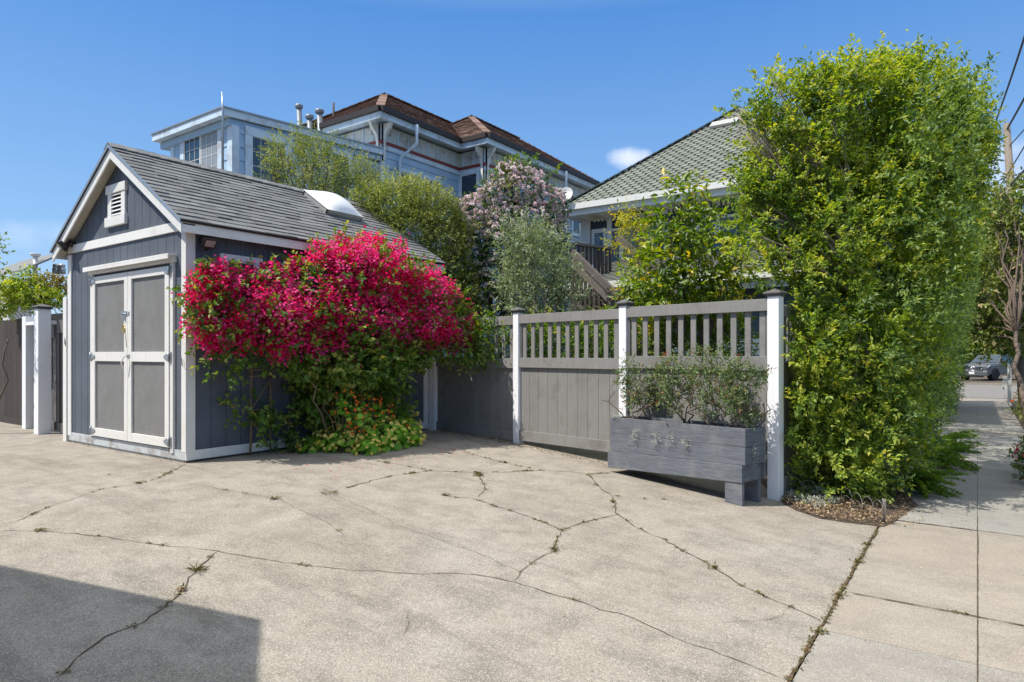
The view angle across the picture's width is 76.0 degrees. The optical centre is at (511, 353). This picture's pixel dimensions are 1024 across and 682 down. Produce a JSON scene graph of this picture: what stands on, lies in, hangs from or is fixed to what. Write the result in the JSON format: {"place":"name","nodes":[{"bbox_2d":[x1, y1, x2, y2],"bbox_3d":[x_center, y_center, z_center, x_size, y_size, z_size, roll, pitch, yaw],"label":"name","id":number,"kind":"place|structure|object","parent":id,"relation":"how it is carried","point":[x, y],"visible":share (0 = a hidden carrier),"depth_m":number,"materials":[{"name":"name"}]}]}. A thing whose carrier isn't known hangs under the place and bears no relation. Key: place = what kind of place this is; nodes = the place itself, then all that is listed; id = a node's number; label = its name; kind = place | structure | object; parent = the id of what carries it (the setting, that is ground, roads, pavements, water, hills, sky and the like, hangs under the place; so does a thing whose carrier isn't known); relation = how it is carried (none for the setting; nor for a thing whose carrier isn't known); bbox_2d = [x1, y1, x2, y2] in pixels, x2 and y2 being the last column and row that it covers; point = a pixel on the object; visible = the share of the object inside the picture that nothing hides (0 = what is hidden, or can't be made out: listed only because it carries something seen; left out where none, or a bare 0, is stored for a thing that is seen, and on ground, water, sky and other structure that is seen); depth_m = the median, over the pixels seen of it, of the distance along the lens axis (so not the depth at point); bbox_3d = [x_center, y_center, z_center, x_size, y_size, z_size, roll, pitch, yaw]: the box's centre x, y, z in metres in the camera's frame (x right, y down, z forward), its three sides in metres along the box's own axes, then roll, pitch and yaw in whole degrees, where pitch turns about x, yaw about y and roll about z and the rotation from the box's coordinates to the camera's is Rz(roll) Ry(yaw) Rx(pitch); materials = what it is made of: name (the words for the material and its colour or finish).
{"place":"outdoors","nodes":[
{"label":"outdoors","id":0,"kind":"place"},
{"bbox_2d":[0,422,876,681],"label":"driveway","id":1,"kind":"structure","parent":0,"point":[233,616],"depth_m":4.67,"materials":[{"name":"concrete"}]},
{"bbox_2d":[0,226,14,399],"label":"edge tree","id":2,"kind":"object","parent":1,"relation":"on","point":[3,277],"visible":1,"depth_m":11.14,"materials":[{"name":"green plant"}]},
{"bbox_2d":[0,318,21,424],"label":"board fence","id":3,"kind":"object","parent":1,"relation":"on","point":[11,403],"visible":0.57,"depth_m":12.67,"materials":[{"name":"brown wood"}]},
{"bbox_2d":[0,263,67,323],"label":"bush","id":4,"kind":"object","parent":1,"relation":"on","point":[22,291],"visible":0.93,"depth_m":12.13,"materials":[{"name":"green plant"}]},
{"bbox_2d":[9,269,67,312],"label":"red leaf bush","id":5,"kind":"object","parent":1,"relation":"on","point":[57,279],"visible":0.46,"depth_m":12.55,"materials":[{"name":"green plant"}]},
{"bbox_2d":[22,304,62,434],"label":"side gate","id":6,"kind":"structure","parent":1,"relation":"on","point":[42,370],"depth_m":11.08,"materials":[{"name":"paint"}]},
{"bbox_2d":[70,442,172,461],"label":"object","id":7,"kind":"object","parent":1,"relation":"on","point":[111,450],"visible":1,"depth_m":9.28,"materials":[{"name":"brown plant"}]},
{"bbox_2d":[185,560,210,572],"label":"grass tuft","id":8,"kind":"object","parent":1,"relation":"on","point":[198,569],"visible":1,"depth_m":4.43,"materials":[{"name":"green plant"}]},
{"bbox_2d":[49,142,445,462],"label":"garden shed","id":9,"kind":"structure","parent":1,"relation":"on","point":[140,231],"depth_m":8.97,"materials":[{"name":"grey wood"}]},
{"bbox_2d":[90,272,127,440],"bbox_3d":[-5.679,0.035,9.230,1.147,2.300,0.066,0,0,35],"label":"door","id":10,"kind":"structure","parent":9,"relation":"in","point":[109,292],"depth_m":9.24,"materials":[{"name":"white paint"}]},
{"bbox_2d":[121,265,170,447],"bbox_3d":[-4.773,0.035,8.549,1.166,2.300,0.126,0,0,35],"label":"door","id":11,"kind":"structure","parent":9,"relation":"in","point":[149,354],"depth_m":8.59,"materials":[{"name":"white paint"}]},
{"bbox_2d":[219,253,262,309],"bbox_3d":[-3.585,-0.935,8.682,0.038,0.720,0.610,0,0,35],"label":"window","id":12,"kind":"structure","parent":9,"relation":"in","point":[229,257],"depth_m":8.71,"materials":[{"name":"grey glass"}]},
{"bbox_2d":[279,263,312,307],"bbox_3d":[-3.086,-0.905,9.383,0.038,0.720,0.610,0,0,35],"label":"window","id":13,"kind":"structure","parent":9,"relation":"in","point":[282,264],"depth_m":9.55,"materials":[{"name":"grey glass"}]},
{"bbox_2d":[249,359,291,454],"bbox_3d":[-3.294,0.701,8.937,0.062,1.302,0.662,0,0,35],"label":"bamboo trellis","id":14,"kind":"object","parent":1,"relation":"on","point":[251,376],"visible":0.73,"depth_m":8.77,"materials":[{"name":"brown wood"}]},
{"bbox_2d":[271,430,317,453],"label":"ground plant","id":15,"kind":"object","parent":1,"relation":"on","point":[291,447],"visible":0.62,"depth_m":8.94,"materials":[{"name":"green plant"}]},
{"bbox_2d":[248,120,395,205],"bbox_3d":[-3.831,-1.672,13.272,2.947,6.052,1.690,0,0,-9],"label":"olive green tree","id":16,"kind":"object","parent":1,"relation":"on","point":[330,183],"visible":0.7,"depth_m":13.07,"materials":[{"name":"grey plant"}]},
{"bbox_2d":[166,220,485,447],"bbox_3d":[-2.296,-0.277,9.223,1.610,3.401,4.686,0,0,35],"label":"bougainvillea","id":17,"kind":"object","parent":1,"relation":"on","point":[399,299],"visible":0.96,"depth_m":9.01,"materials":[{"name":"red plant"}]},
{"bbox_2d":[320,490,337,494],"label":"grass tuft","id":18,"kind":"object","parent":1,"relation":"on","point":[335,491],"visible":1,"depth_m":6.61,"materials":[{"name":"green plant"}]},
{"bbox_2d":[295,406,425,455],"bbox_3d":[-2.092,1.099,9.716,1.717,0.576,2.389,0,0,35],"label":"nasturtium","id":19,"kind":"object","parent":1,"relation":"on","point":[370,446],"visible":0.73,"depth_m":9.09,"materials":[{"name":"green plant"}]},
{"bbox_2d":[267,444,457,476],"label":"fallen petals","id":20,"kind":"object","parent":1,"relation":"on","point":[360,465],"visible":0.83,"depth_m":8.11,"materials":[{"name":"plant"}]},
{"bbox_2d":[329,388,408,453],"bbox_3d":[-1.979,0.902,9.308,0.511,0.901,1.278,0,0,35],"label":"nasturtium","id":21,"kind":"object","parent":1,"relation":"on","point":[360,415],"visible":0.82,"depth_m":9.03,"materials":[{"name":"green plant"}]},
{"bbox_2d":[34,461,869,633],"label":"crack weeds","id":22,"kind":"object","parent":1,"relation":"on","point":[821,631],"visible":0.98,"depth_m":5.09,"materials":[{"name":"green plant"}]},
{"bbox_2d":[27,451,973,680],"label":"crack moss","id":23,"kind":"object","parent":1,"relation":"on","point":[758,591],"visible":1,"depth_m":4.85,"materials":[{"name":"green plant"}]},
{"bbox_2d":[3,455,1023,681],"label":"driveway cracks","id":24,"kind":"object","parent":1,"relation":"on","point":[815,635],"visible":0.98,"depth_m":4.56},
{"bbox_2d":[429,429,605,464],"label":"fence litter","id":25,"kind":"object","parent":1,"relation":"on","point":[513,444],"visible":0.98,"depth_m":10.24,"materials":[{"name":"brown plant"}]},
{"bbox_2d":[428,288,787,500],"bbox_3d":[0.743,0.452,9.504,0.198,2.358,6.435,0,0,-44],"label":"slatted fence","id":26,"kind":"object","parent":1,"relation":"on","point":[520,397],"visible":0.69,"depth_m":9.16,"materials":[{"name":"paint"}]},
{"bbox_2d":[608,415,765,505],"bbox_3d":[1.980,1.202,7.707,0.411,0.835,1.926,0,0,-39],"label":"planter box","id":27,"kind":"object","parent":1,"relation":"on","point":[722,452],"visible":0.94,"depth_m":7.33,"materials":[{"name":"grey wood"}]},
{"bbox_2d":[602,349,666,418],"bbox_3d":[1.604,0.382,8.278,0.737,0.910,0.668,0,0,35],"label":"planter shrub","id":28,"kind":"object","parent":27,"relation":"on","point":[628,382],"visible":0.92,"depth_m":8.24,"materials":[{"name":"green plant"}]},
{"bbox_2d":[650,349,703,423],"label":"planter shrub","id":29,"kind":"object","parent":27,"relation":"on","point":[674,379],"visible":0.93,"depth_m":7.59,"materials":[{"name":"green plant"}]},
{"bbox_2d":[611,412,759,467],"bbox_3d":[1.886,0.971,7.560,0.257,0.506,1.982,0,0,-43],"label":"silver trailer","id":30,"kind":"object","parent":27,"relation":"in","point":[619,414],"visible":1,"depth_m":7.52,"materials":[{"name":"green plant"}]},
{"bbox_2d":[681,336,761,426],"bbox_3d":[2.283,0.321,7.328,0.829,1.031,0.664,0,0,35],"label":"planter shrub","id":31,"kind":"object","parent":27,"relation":"in","point":[711,369],"visible":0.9,"depth_m":7.31,"materials":[{"name":"green plant"}]},
{"bbox_2d":[716,353,776,430],"bbox_3d":[2.491,0.412,7.041,0.627,0.850,0.506,0,0,35],"label":"planter shrub","id":32,"kind":"object","parent":27,"relation":"on","point":[740,389],"visible":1,"depth_m":6.99,"materials":[{"name":"green plant"}]},
{"bbox_2d":[0,0,1023,340],"label":"sky","id":33,"kind":"structure","parent":0,"point":[599,87],"materials":[{"name":"blue"}]},
{"bbox_2d":[428,357,1022,681],"bbox_3d":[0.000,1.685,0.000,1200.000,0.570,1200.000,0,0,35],"label":"ground","id":34,"kind":"structure","parent":0,"point":[984,379],"depth_m":41.78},
{"bbox_2d":[0,253,65,319],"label":"tan house","id":35,"kind":"structure","parent":34,"relation":"on","point":[37,259],"depth_m":34.40,"materials":[{"name":"paint"}]},
{"bbox_2d":[150,92,383,202],"bbox_3d":[-6.336,-2.237,17.433,3.312,7.175,4.900,0,0,35],"label":"flat roof annex","id":36,"kind":"object","parent":34,"relation":"on","point":[226,138],"visible":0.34,"depth_m":15.50,"materials":[{"name":"blue"}]},
{"bbox_2d":[180,129,221,168],"bbox_3d":[-7.417,-4.661,15.584,1.818,1.494,0.038,0,0,35],"label":"window","id":37,"kind":"structure","parent":36,"relation":"in","point":[206,149],"depth_m":15.47,"materials":[{"name":"white glass"}]},
{"bbox_2d":[245,125,291,184],"bbox_3d":[-5.787,-4.400,15.606,0.038,1.740,1.245,0,0,35],"label":"window","id":38,"kind":"structure","parent":36,"relation":"in","point":[253,136],"depth_m":15.39,"materials":[{"name":"white glass"}]},
{"bbox_2d":[328,146,352,199],"bbox_3d":[-4.538,-4.715,17.363,0.038,1.371,0.792,0,0,35],"label":"window","id":39,"kind":"structure","parent":36,"relation":"in","point":[336,152],"depth_m":17.42,"materials":[{"name":"clear glass"}]},
{"bbox_2d":[345,167,486,423],"bbox_3d":[-1.815,-1.121,12.654,2.743,4.958,1.789,0,0,-13],"label":"green bush","id":40,"kind":"object","parent":34,"relation":"on","point":[413,212],"visible":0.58,"depth_m":12.33,"materials":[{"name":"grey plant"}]},
{"bbox_2d":[295,92,600,357],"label":"blue house","id":41,"kind":"structure","parent":34,"relation":"on","point":[462,155],"depth_m":20.66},
{"bbox_2d":[401,168,420,228],"bbox_3d":[-3.031,-4.608,19.487,0.038,1.657,0.940,0,0,35],"label":"window","id":42,"kind":"structure","parent":41,"relation":"in","point":[402,170],"depth_m":19.45,"materials":[{"name":"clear glass"}]},
{"bbox_2d":[422,174,441,227],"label":"window","id":43,"kind":"structure","parent":41,"relation":"in","point":[428,177],"depth_m":20.27,"materials":[{"name":"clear glass"}]},
{"bbox_2d":[458,168,479,222],"bbox_3d":[-1.390,-5.042,21.119,0.884,1.758,0.038,0,0,35],"label":"window","id":44,"kind":"structure","parent":41,"relation":"in","point":[468,179],"depth_m":21.12,"materials":[{"name":"clear glass"}]},
{"bbox_2d":[571,220,580,237],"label":"window","id":45,"kind":"structure","parent":41,"relation":"in","point":[575,225],"depth_m":25.49,"materials":[{"name":"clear glass"}]},
{"bbox_2d":[442,151,574,357],"bbox_3d":[-0.120,-1.331,12.986,2.655,5.379,1.601,0,0,-8],"label":"climbing rose","id":46,"kind":"object","parent":34,"relation":"on","point":[492,209],"visible":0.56,"depth_m":12.71,"materials":[{"name":"pink plant"}]},
{"bbox_2d":[482,204,601,354],"bbox_3d":[0.584,-0.548,11.224,2.248,4.032,1.496,0,0,3],"label":"olive tree","id":47,"kind":"object","parent":34,"relation":"on","point":[550,282],"visible":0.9,"depth_m":11.05,"materials":[{"name":"green plant"}]},
{"bbox_2d":[437,280,758,376],"bbox_3d":[1.393,0.136,10.602,5.449,2.620,1.468,0,0,2],"label":"bush","id":48,"kind":"object","parent":34,"relation":"on","point":[476,355],"visible":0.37,"depth_m":10.39,"materials":[{"name":"green plant"}]},
{"bbox_2d":[553,235,676,357],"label":"wooden stairs","id":49,"kind":"structure","parent":34,"relation":"on","point":[600,283],"depth_m":14.38,"materials":[{"name":"grey wood"}]},
{"bbox_2d":[598,196,753,355],"bbox_3d":[2.644,-0.527,10.624,2.528,4.063,0.825,0,0,1],"label":"young maple","id":50,"kind":"object","parent":34,"relation":"on","point":[623,221],"visible":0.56,"depth_m":10.56,"materials":[{"name":"green plant"}]},
{"bbox_2d":[546,105,876,367],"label":"grey house","id":51,"kind":"structure","parent":34,"relation":"on","point":[700,150],"depth_m":18.06,"materials":[{"name":"green"}]},
{"bbox_2d":[561,187,572,203],"bbox_3d":[1.539,-4.486,18.500,0.336,0.472,0.358,0,0,-15],"label":"satellite dish","id":52,"kind":"object","parent":51,"relation":"on","point":[569,193],"visible":0.59,"depth_m":18.55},
{"bbox_2d":[591,228,606,263],"bbox_3d":[2.539,-3.135,19.123,0.490,1.023,0.020,0,0,35],"label":"porch door","id":53,"kind":"structure","parent":51,"relation":"in","point":[595,237],"depth_m":19.11,"materials":[{"name":"blue glass"}]},
{"bbox_2d":[619,210,667,260],"bbox_3d":[3.673,-3.266,18.325,1.462,1.352,0.038,0,0,35],"label":"window","id":54,"kind":"structure","parent":51,"relation":"in","point":[631,235],"depth_m":18.48,"materials":[{"name":"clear glass"}]},
{"bbox_2d":[696,214,719,238],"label":"window","id":55,"kind":"structure","parent":51,"relation":"in","point":[714,225],"depth_m":17.19,"materials":[{"name":"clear glass"}]},
{"bbox_2d":[711,29,1007,504],"bbox_3d":[9.151,-1.259,14.926,3.097,5.954,20.274,0,0,35],"label":"tall hedge","id":56,"kind":"object","parent":34,"relation":"on","point":[880,150],"visible":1,"depth_m":7.63,"materials":[{"name":"green plant"}]},
{"bbox_2d":[935,429,986,453],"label":"foxtail fern","id":57,"kind":"object","parent":34,"relation":"on","point":[956,435],"visible":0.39,"depth_m":10.96,"materials":[{"name":"green plant"}]},
{"bbox_2d":[953,339,980,364],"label":"hedge shrub","id":58,"kind":"object","parent":34,"relation":"on","point":[969,351],"visible":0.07,"depth_m":56.85,"materials":[{"name":"green plant"}]},
{"bbox_2d":[949,331,994,362],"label":"hedge shrub","id":59,"kind":"object","parent":34,"relation":"on","point":[976,346],"visible":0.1,"depth_m":56.90,"materials":[{"name":"green plant"}]},
{"bbox_2d":[961,354,1016,380],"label":"car","id":60,"kind":"object","parent":34,"relation":"on","point":[992,370],"visible":0.67,"depth_m":43.18,"materials":[{"name":"grey paint"}]},
{"bbox_2d":[960,196,1023,330],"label":"distant tree","id":61,"kind":"object","parent":34,"relation":"on","point":[986,261],"visible":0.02,"depth_m":58.22,"materials":[{"name":"green plant"}]},
{"bbox_2d":[970,330,1014,359],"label":"hedge shrub","id":62,"kind":"object","parent":34,"relation":"on","point":[994,348],"visible":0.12,"depth_m":56.76,"materials":[{"name":"green plant"}]},
{"bbox_2d":[987,122,1023,409],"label":"utility pole","id":63,"kind":"object","parent":34,"relation":"on","point":[1008,155],"visible":0.16,"depth_m":23.30,"materials":[{"name":"brown wood"}]},
{"bbox_2d":[992,36,1023,129],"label":"overhead wire","id":64,"kind":"object","parent":63,"relation":"attached to","point":[1015,64],"visible":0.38,"depth_m":14.63,"materials":[{"name":"black metal"}]},
{"bbox_2d":[998,146,1023,187],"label":"overhead wire","id":65,"kind":"object","parent":63,"relation":"attached to","point":[1013,163],"visible":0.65,"depth_m":19.52,"materials":[{"name":"black metal"}]},
{"bbox_2d":[1006,97,1023,128],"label":"overhead wire","id":66,"kind":"object","parent":63,"relation":"attached to","point":[1016,112],"visible":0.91,"depth_m":22.41,"materials":[{"name":"black metal"}]},
{"bbox_2d":[1010,401,1023,428],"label":"planting strip","id":67,"kind":"object","parent":34,"relation":"on","point":[1018,417],"visible":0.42,"depth_m":17.90,"materials":[{"name":"soil"}]},
{"bbox_2d":[963,163,1023,414],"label":"street tree","id":68,"kind":"object","parent":67,"relation":"on","point":[995,327],"visible":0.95,"depth_m":19.17,"materials":[{"name":"green plant"}]},
{"bbox_2d":[1003,390,1023,421],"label":"poppy patch","id":69,"kind":"object","parent":67,"relation":"on","point":[1017,412],"visible":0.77,"depth_m":17.84,"materials":[{"name":"green plant"}]},
{"bbox_2d":[1005,432,1023,480],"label":"pink flower bush","id":70,"kind":"object","parent":67,"relation":"on","point":[1018,465],"visible":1,"depth_m":8.65,"materials":[{"name":"green plant"}]},
{"bbox_2d":[761,400,946,525],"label":"soil","id":71,"kind":"structure","parent":0,"point":[913,504],"depth_m":6.96,"materials":[{"name":"brown soil"}]},
{"bbox_2d":[607,167,763,355],"bbox_3d":[2.617,-0.638,9.916,2.317,4.397,1.608,0,0,11],"label":"tree","id":72,"kind":"object","parent":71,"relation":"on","point":[723,269],"visible":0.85,"depth_m":9.76,"materials":[{"name":"green plant"}]},
{"bbox_2d":[789,479,828,493],"bbox_3d":[3.296,1.508,7.297,0.033,0.224,0.501,0,0,-40],"label":"wire edging","id":73,"kind":"object","parent":71,"relation":"on","point":[809,487],"visible":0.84,"depth_m":7.29,"materials":[{"name":"grey metal"}]},
{"bbox_2d":[784,482,842,508],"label":"silver groundcover","id":74,"kind":"object","parent":71,"relation":"on","point":[816,497],"visible":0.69,"depth_m":7.10,"materials":[{"name":"green plant"}]},
{"bbox_2d":[784,305,844,492],"bbox_3d":[4.416,0.514,9.427,0.169,2.472,4.886,0,0,34],"label":"side fence","id":75,"kind":"object","parent":71,"relation":"on","point":[788,377],"visible":0.06,"depth_m":7.61,"materials":[{"name":"beige paint"}]},
{"bbox_2d":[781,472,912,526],"bbox_3d":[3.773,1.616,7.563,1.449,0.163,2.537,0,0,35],"label":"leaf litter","id":76,"kind":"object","parent":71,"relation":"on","point":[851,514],"visible":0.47,"depth_m":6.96,"materials":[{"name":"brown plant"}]},
{"bbox_2d":[841,488,882,512],"bbox_3d":[3.578,1.539,6.752,0.051,0.223,0.686,0,0,-6],"label":"wire edging","id":77,"kind":"object","parent":71,"relation":"on","point":[861,499],"visible":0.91,"depth_m":6.70,"materials":[{"name":"grey metal"}]},
{"bbox_2d":[881,498,885,521],"bbox_3d":[3.639,1.535,6.412,0.045,0.232,0.043,0,0,35],"label":"stake","id":78,"kind":"object","parent":71,"relation":"on","point":[884,504],"visible":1,"depth_m":6.41,"materials":[{"name":"grey wood"}]},
{"bbox_2d":[792,399,1023,681],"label":"sidewalk","id":79,"kind":"structure","parent":0,"point":[904,642],"depth_m":4.67,"materials":[{"name":"concrete"}]},
{"bbox_2d":[96,465,921,681],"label":"drive specks","id":80,"kind":"object","parent":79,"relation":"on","point":[552,559],"visible":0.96,"depth_m":4.46,"materials":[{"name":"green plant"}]},
{"bbox_2d":[882,480,972,530],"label":"walk litter","id":81,"kind":"object","parent":79,"relation":"on","point":[920,508],"visible":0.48,"depth_m":6.90,"materials":[{"name":"brown plant"}]},
{"bbox_2d":[904,460,968,499],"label":"foxtail fern","id":82,"kind":"object","parent":79,"relation":"on","point":[933,477],"visible":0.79,"depth_m":7.64,"materials":[{"name":"green plant"}]},
{"bbox_2d":[923,439,981,473],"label":"foxtail fern","id":83,"kind":"object","parent":79,"relation":"on","point":[952,457],"visible":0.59,"depth_m":9.44,"materials":[{"name":"green plant"}]},
{"bbox_2d":[1003,365,1011,405],"bbox_3d":[15.902,1.075,21.035,0.220,1.450,0.100,0,0,35],"label":"white post","id":84,"kind":"object","parent":79,"relation":"on","point":[1007,382],"visible":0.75,"depth_m":20.98,"materials":[{"name":"white wood"}]},
{"bbox_2d":[957,385,1017,399],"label":"road","id":85,"kind":"structure","parent":0,"point":[996,392],"depth_m":30.76,"materials":[{"name":"grey asphalt"}]},
{"bbox_2d":[945,383,1017,400],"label":"kerb","id":86,"kind":"structure","parent":85,"relation":"on","point":[987,384],"depth_m":37.79,"materials":[{"name":"concrete"}]}
]}

